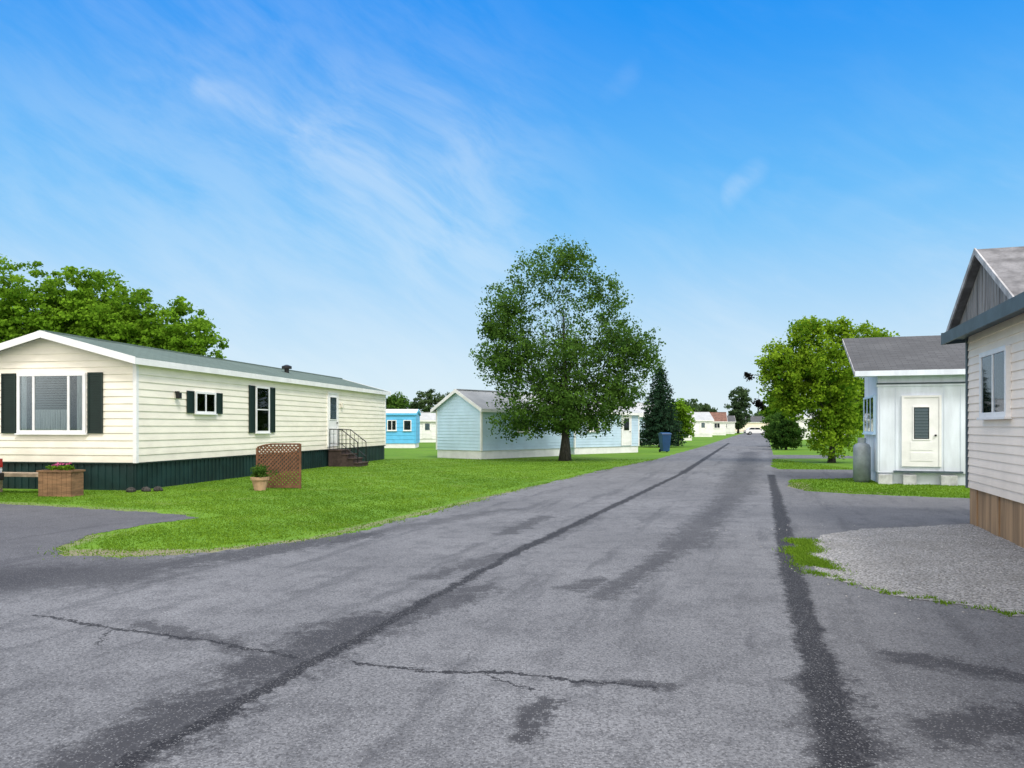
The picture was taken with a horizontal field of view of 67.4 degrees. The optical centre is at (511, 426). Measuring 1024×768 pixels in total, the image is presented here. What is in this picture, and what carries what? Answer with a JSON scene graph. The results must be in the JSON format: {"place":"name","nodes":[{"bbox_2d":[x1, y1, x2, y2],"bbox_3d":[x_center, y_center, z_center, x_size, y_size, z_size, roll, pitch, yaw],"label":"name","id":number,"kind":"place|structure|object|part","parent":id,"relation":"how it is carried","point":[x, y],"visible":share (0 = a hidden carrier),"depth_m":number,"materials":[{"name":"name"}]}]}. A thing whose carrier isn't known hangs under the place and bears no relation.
{"place":"outdoors","nodes":[
{"label":"outdoors","id":0,"kind":"place"},
{"bbox_2d":[0,429,1023,616],"bbox_3d":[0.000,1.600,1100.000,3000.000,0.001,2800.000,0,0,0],"label":"ground","id":1,"kind":"structure","parent":0,"point":[425,450],"depth_m":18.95,"materials":[{"name":"green plant"}]},
{"bbox_2d":[0,459,3,480],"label":"parked car","id":2,"kind":"object","parent":1,"relation":"on","point":[1,472],"visible":1,"depth_m":17.76,"materials":[{"name":"white paint"}]},
{"bbox_2d":[0,472,37,491],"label":"garden bench","id":3,"kind":"object","parent":1,"relation":"on","point":[20,474],"visible":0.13,"depth_m":18.38,"materials":[{"name":"brown wood"}]},
{"bbox_2d":[0,254,87,342],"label":"maple tree","id":4,"kind":"object","parent":1,"relation":"on","point":[13,322],"visible":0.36,"depth_m":43.87,"materials":[{"name":"green plant"}]},
{"bbox_2d":[36,462,85,496],"bbox_3d":[-10.420,1.205,17.750,0.860,0.791,0.490,0,0,6],"label":"planter box","id":5,"kind":"object","parent":1,"relation":"on","point":[66,480],"visible":1,"depth_m":17.55,"materials":[{"name":"brown wood"}]},
{"bbox_2d":[10,266,130,339],"bbox_3d":[-24.831,-3.838,44.843,7.442,10.996,5.945,0,0,22],"label":"maple tree","id":6,"kind":"object","parent":1,"relation":"on","point":[84,291],"visible":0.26,"depth_m":43.71,"materials":[{"name":"green plant"}]},
{"bbox_2d":[66,280,167,347],"bbox_3d":[-22.322,-3.306,43.872,6.618,9.934,5.360,0,0,0],"label":"maple tree","id":7,"kind":"object","parent":1,"relation":"on","point":[121,328],"visible":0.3,"depth_m":42.98,"materials":[{"name":"green plant"}]},
{"bbox_2d":[126,487,135,492],"bbox_3d":[-9.303,1.536,18.755,0.234,0.128,0.227,0,0,-25],"label":"garden stone","id":8,"kind":"object","parent":1,"relation":"on","point":[130,489],"visible":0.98,"depth_m":18.68,"materials":[{"name":"grey stone"}]},
{"bbox_2d":[141,486,150,491],"bbox_3d":[-8.994,1.536,18.900,0.227,0.128,0.234,0,0,0],"label":"garden stone","id":9,"kind":"object","parent":1,"relation":"on","point":[146,489],"visible":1,"depth_m":18.83,"materials":[{"name":"grey stone"}]},
{"bbox_2d":[153,486,162,490],"bbox_3d":[-8.747,1.536,19.005,0.234,0.128,0.227,0,0,33],"label":"garden stone","id":10,"kind":"object","parent":1,"relation":"on","point":[158,488],"visible":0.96,"depth_m":18.93,"materials":[{"name":"grey stone"}]},
{"bbox_2d":[123,296,229,358],"bbox_3d":[-19.283,-2.912,43.918,5.971,9.146,5.424,0,0,-30],"label":"maple tree","id":11,"kind":"object","parent":1,"relation":"on","point":[180,336],"visible":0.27,"depth_m":43.19,"materials":[{"name":"green plant"}]},
{"bbox_2d":[0,330,390,489],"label":"mobile home","id":12,"kind":"object","parent":1,"relation":"on","point":[109,415],"visible":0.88,"depth_m":20.20,"materials":[{"name":"beige plastic"}]},
{"bbox_2d":[14,372,87,434],"bbox_3d":[-11.716,-0.583,19.528,2.050,1.575,0.097,0,0,10],"label":"window","id":13,"kind":"structure","parent":12,"relation":"in","point":[47,403],"depth_m":19.55,"materials":[{"name":"clear glass"}]},
{"bbox_2d":[193,391,217,414],"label":"window","id":14,"kind":"structure","parent":12,"relation":"in","point":[205,402],"depth_m":22.13,"materials":[{"name":"white glass"}]},
{"bbox_2d":[254,386,270,433],"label":"window","id":15,"kind":"structure","parent":12,"relation":"in","point":[262,394],"depth_m":25.47,"materials":[{"name":"white glass"}]},
{"bbox_2d":[327,392,338,446],"bbox_3d":[-7.284,-0.290,31.276,0.100,2.180,1.040,0,0,10],"label":"door","id":16,"kind":"structure","parent":12,"relation":"in","point":[332,398],"depth_m":31.22,"materials":[{"name":"white paint"}]},
{"bbox_2d":[250,464,278,490],"bbox_3d":[-6.304,1.261,19.456,0.579,0.677,0.809,0,0,19],"label":"potted shrub","id":17,"kind":"object","parent":1,"relation":"on","point":[260,479],"visible":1,"depth_m":19.22,"materials":[{"name":"ceramic"}]},
{"bbox_2d":[256,443,300,488],"bbox_3d":[-6.049,1.015,19.905,1.220,1.171,0.051,0,0,8],"label":"lattice screen","id":18,"kind":"object","parent":1,"relation":"on","point":[296,462],"visible":0.91,"depth_m":19.89,"materials":[{"name":"brown wood"}]},
{"bbox_2d":[328,429,368,466],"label":"steps","id":19,"kind":"structure","parent":1,"relation":"on","point":[341,457],"depth_m":30.72,"materials":[{"name":"black metal"}]},
{"bbox_2d":[386,391,411,408],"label":"tree","id":20,"kind":"object","parent":1,"relation":"on","point":[393,401],"visible":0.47,"depth_m":71.55,"materials":[{"name":"green plant"}]},
{"bbox_2d":[384,409,420,447],"bbox_3d":[-11.912,0.152,58.861,9.520,2.995,3.620,0,0,-2],"label":"blue trailer","id":21,"kind":"object","parent":1,"relation":"on","point":[402,428],"visible":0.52,"depth_m":57.29,"materials":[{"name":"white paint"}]},
{"bbox_3d":[-8.958,-0.082,57.211,0.780,0.835,0.095,0,0,-2],"label":"window","id":22,"kind":"part","parent":21,"relation":"part of","materials":[{"name":"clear glass"}]},
{"bbox_3d":[-7.814,-0.082,57.252,0.680,0.835,0.095,0,0,-2],"label":"window","id":23,"kind":"part","parent":21,"relation":"part of","materials":[{"name":"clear glass"}]},
{"bbox_2d":[420,412,435,441],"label":"garden shed","id":24,"kind":"structure","parent":1,"relation":"on","point":[427,426],"depth_m":78.06,"materials":[{"name":"white paint"}]},
{"bbox_2d":[423,422,431,437],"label":"door","id":25,"kind":"structure","parent":24,"relation":"in","point":[427,426],"depth_m":78.03,"materials":[{"name":"white paint"}]},
{"bbox_2d":[406,389,450,411],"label":"thin tree","id":26,"kind":"object","parent":1,"relation":"on","point":[421,403],"visible":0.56,"depth_m":107.47,"materials":[{"name":"green plant"}]},
{"bbox_2d":[430,389,561,458],"bbox_3d":[-0.593,-0.122,40.992,3.760,3.545,6.660,0,0,43],"label":"blue mobile home","id":27,"kind":"object","parent":1,"relation":"on","point":[462,430],"visible":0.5,"depth_m":38.85,"materials":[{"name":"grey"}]},
{"bbox_2d":[468,235,665,460],"bbox_3d":[2.627,-3.664,35.818,9.347,10.646,5.909,0,0,0],"label":"shade tree","id":28,"kind":"object","parent":1,"relation":"on","point":[570,409],"visible":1,"depth_m":35.41,"materials":[{"name":"green plant"}]},
{"bbox_2d":[569,402,643,453],"bbox_3d":[4.716,0.052,47.225,6.020,3.195,3.620,0,0,-40],"label":"blue mobile home","id":29,"kind":"object","parent":1,"relation":"on","point":[625,439],"visible":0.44,"depth_m":46.35,"materials":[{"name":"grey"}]},
{"bbox_2d":[621,415,631,445],"bbox_3d":[7.003,0.195,46.991,0.920,1.910,0.100,0,0,-40],"label":"door","id":30,"kind":"structure","parent":29,"relation":"in","point":[626,431],"depth_m":47.00,"materials":[{"name":"white paint"}]},
{"bbox_2d":[401,398,814,415],"bbox_3d":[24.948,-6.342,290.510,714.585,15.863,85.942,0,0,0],"label":"distant wood","id":31,"kind":"object","parent":1,"relation":"on","point":[749,411],"visible":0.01,"depth_m":262.82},
{"bbox_2d":[639,365,686,446],"bbox_3d":[11.519,-1.612,59.980,4.086,6.524,4.311,0,0,0],"label":"spruce tree","id":32,"kind":"object","parent":1,"relation":"on","point":[656,420],"visible":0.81,"depth_m":59.45,"materials":[{"name":"green plant"}]},
{"bbox_2d":[658,432,671,451],"bbox_3d":[9.550,0.979,48.002,0.640,1.238,0.696,0,0,-11],"label":"wheeled bin","id":33,"kind":"object","parent":1,"relation":"on","point":[664,440],"visible":0.97,"depth_m":47.74,"materials":[{"name":"blue plastic"}]},
{"bbox_2d":[668,398,695,445],"bbox_3d":[13.637,-0.379,62.950,2.957,4.088,2.604,0,0,0],"label":"light green tree","id":34,"kind":"object","parent":1,"relation":"on","point":[684,415],"visible":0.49,"depth_m":62.46,"materials":[{"name":"green plant"}]},
{"bbox_2d":[677,411,693,440],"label":"white mobile home","id":35,"kind":"object","parent":1,"relation":"on","point":[689,438],"visible":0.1,"depth_m":88.63,"materials":[{"name":"paint"}]},
{"bbox_2d":[685,400,698,411],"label":"tree","id":36,"kind":"object","parent":1,"relation":"on","point":[692,407],"visible":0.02,"depth_m":148.91,"materials":[{"name":"green plant"}]},
{"bbox_2d":[688,402,703,407],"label":"tree","id":37,"kind":"object","parent":1,"relation":"on","point":[697,404],"visible":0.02,"depth_m":214.07,"materials":[{"name":"green plant"}]},
{"bbox_2d":[695,403,717,411],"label":"tree","id":38,"kind":"object","parent":1,"relation":"on","point":[705,407],"visible":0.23,"depth_m":163.63,"materials":[{"name":"green plant"}]},
{"bbox_2d":[724,386,751,433],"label":"dark tree","id":39,"kind":"object","parent":1,"relation":"on","point":[738,406],"visible":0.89,"depth_m":179.13,"materials":[{"name":"green plant"}]},
{"bbox_2d":[758,389,783,418],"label":"tree","id":40,"kind":"object","parent":1,"relation":"on","point":[767,411],"visible":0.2,"depth_m":119.76,"materials":[{"name":"green plant"}]},
{"bbox_2d":[760,412,792,441],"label":"tree","id":41,"kind":"object","parent":1,"relation":"on","point":[767,420],"visible":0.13,"depth_m":62.01,"materials":[{"name":"green plant"}]},
{"bbox_2d":[765,411,806,449],"bbox_3d":[18.956,0.238,53.066,2.724,2.856,2.545,0,0,34],"label":"round shrub","id":42,"kind":"object","parent":1,"relation":"on","point":[783,433],"visible":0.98,"depth_m":52.60,"materials":[{"name":"green plant"}]},
{"bbox_2d":[789,413,844,438],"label":"roadside trailer","id":43,"kind":"object","parent":1,"relation":"on","point":[801,425],"visible":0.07,"depth_m":96.35,"materials":[{"name":"white paint"}]},
{"bbox_2d":[744,315,899,462],"bbox_3d":[13.603,-1.649,33.990,6.871,6.607,4.194,0,0,0],"label":"roadside tree","id":44,"kind":"object","parent":1,"relation":"on","point":[799,373],"visible":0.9,"depth_m":33.48,"materials":[{"name":"green plant"}]},
{"bbox_2d":[818,369,864,446],"bbox_3d":[28.014,-1.548,62.056,7.320,6.458,5.366,0,0,0],"label":"tree","id":45,"kind":"object","parent":1,"relation":"on","point":[860,405],"visible":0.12,"depth_m":60.59,"materials":[{"name":"green plant"}]},
{"bbox_2d":[853,438,870,482],"bbox_3d":[10.098,0.960,22.163,0.470,1.280,0.470,0,0,0],"label":"propane tank","id":46,"kind":"object","parent":1,"relation":"on","point":[861,460],"visible":0.98,"depth_m":21.98,"materials":[{"name":"grey metal"}]},
{"bbox_2d":[842,335,964,485],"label":"white cottage","id":47,"kind":"structure","parent":1,"relation":"on","point":[914,415],"depth_m":21.26,"materials":[{"name":"grey"}]},
{"bbox_2d":[862,395,875,434],"bbox_3d":[10.627,-0.332,22.914,0.097,1.135,2.380,0,0,18],"label":"window","id":48,"kind":"structure","parent":47,"relation":"in","point":[869,403],"depth_m":22.73,"materials":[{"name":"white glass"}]},
{"bbox_2d":[901,395,941,466],"bbox_3d":[11.262,0.120,21.132,0.980,1.960,0.100,0,0,18],"label":"door","id":49,"kind":"structure","parent":47,"relation":"in","point":[921,416],"depth_m":21.13,"materials":[{"name":"white paint"}]},
{"bbox_2d":[941,246,1023,547],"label":"vinyl sided home","id":50,"kind":"object","parent":1,"relation":"on","point":[986,324],"visible":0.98,"depth_m":11.15,"materials":[{"name":"beige plastic"}]},
{"bbox_2d":[977,345,1011,419],"bbox_3d":[6.988,-0.613,11.149,0.095,1.015,1.420,0,0,18],"label":"window","id":51,"kind":"structure","parent":50,"relation":"in","point":[994,364],"depth_m":11.05,"materials":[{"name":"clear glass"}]},
{"bbox_2d":[0,433,1023,767],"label":"road","id":52,"kind":"structure","parent":0,"point":[672,611],"depth_m":5.65,"materials":[{"name":"grey asphalt"}]},
{"bbox_2d":[744,427,764,434],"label":"parked car","id":53,"kind":"object","parent":52,"relation":"on","point":[749,430],"visible":0.83,"depth_m":151.24,"materials":[{"name":"white paint"}]},
{"bbox_2d":[717,524,1023,631],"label":"gravel","id":54,"kind":"structure","parent":52,"relation":"on","point":[926,576],"depth_m":8.94,"materials":[{"name":"grey gravel"}]},
{"bbox_2d":[0,0,1023,415],"label":"sky","id":55,"kind":"structure","parent":0,"point":[339,186],"materials":[{"name":"blue"}]},
{"bbox_2d":[633,403,657,444],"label":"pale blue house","id":56,"kind":"structure","parent":0,"point":[638,407],"depth_m":68.15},
{"bbox_2d":[692,412,713,436],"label":"gabled white house","id":57,"kind":"structure","parent":0,"point":[703,426],"depth_m":120.77,"materials":[{"name":"paint"}]},
{"bbox_2d":[700,421,705,433],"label":"door","id":58,"kind":"structure","parent":57,"relation":"in","point":[702,423],"depth_m":120.68,"materials":[{"name":"white paint"}]},
{"bbox_2d":[709,412,727,434],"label":"brown roof house","id":59,"kind":"structure","parent":0,"point":[719,422],"depth_m":144.02,"materials":[{"name":"white paint"}]},
{"bbox_2d":[714,423,719,427],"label":"window","id":60,"kind":"structure","parent":59,"relation":"in","point":[716,425],"depth_m":143.96,"materials":[{"name":"white glass"}]},
{"bbox_2d":[726,415,735,433],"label":"grey roof house","id":61,"kind":"structure","parent":0,"point":[730,425],"depth_m":168.66,"materials":[{"name":"white paint"}]},
{"bbox_2d":[735,416,767,432],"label":"long beige house","id":62,"kind":"structure","parent":0,"point":[755,421],"depth_m":200.02,"materials":[{"name":"beige plastic"}]}
]}

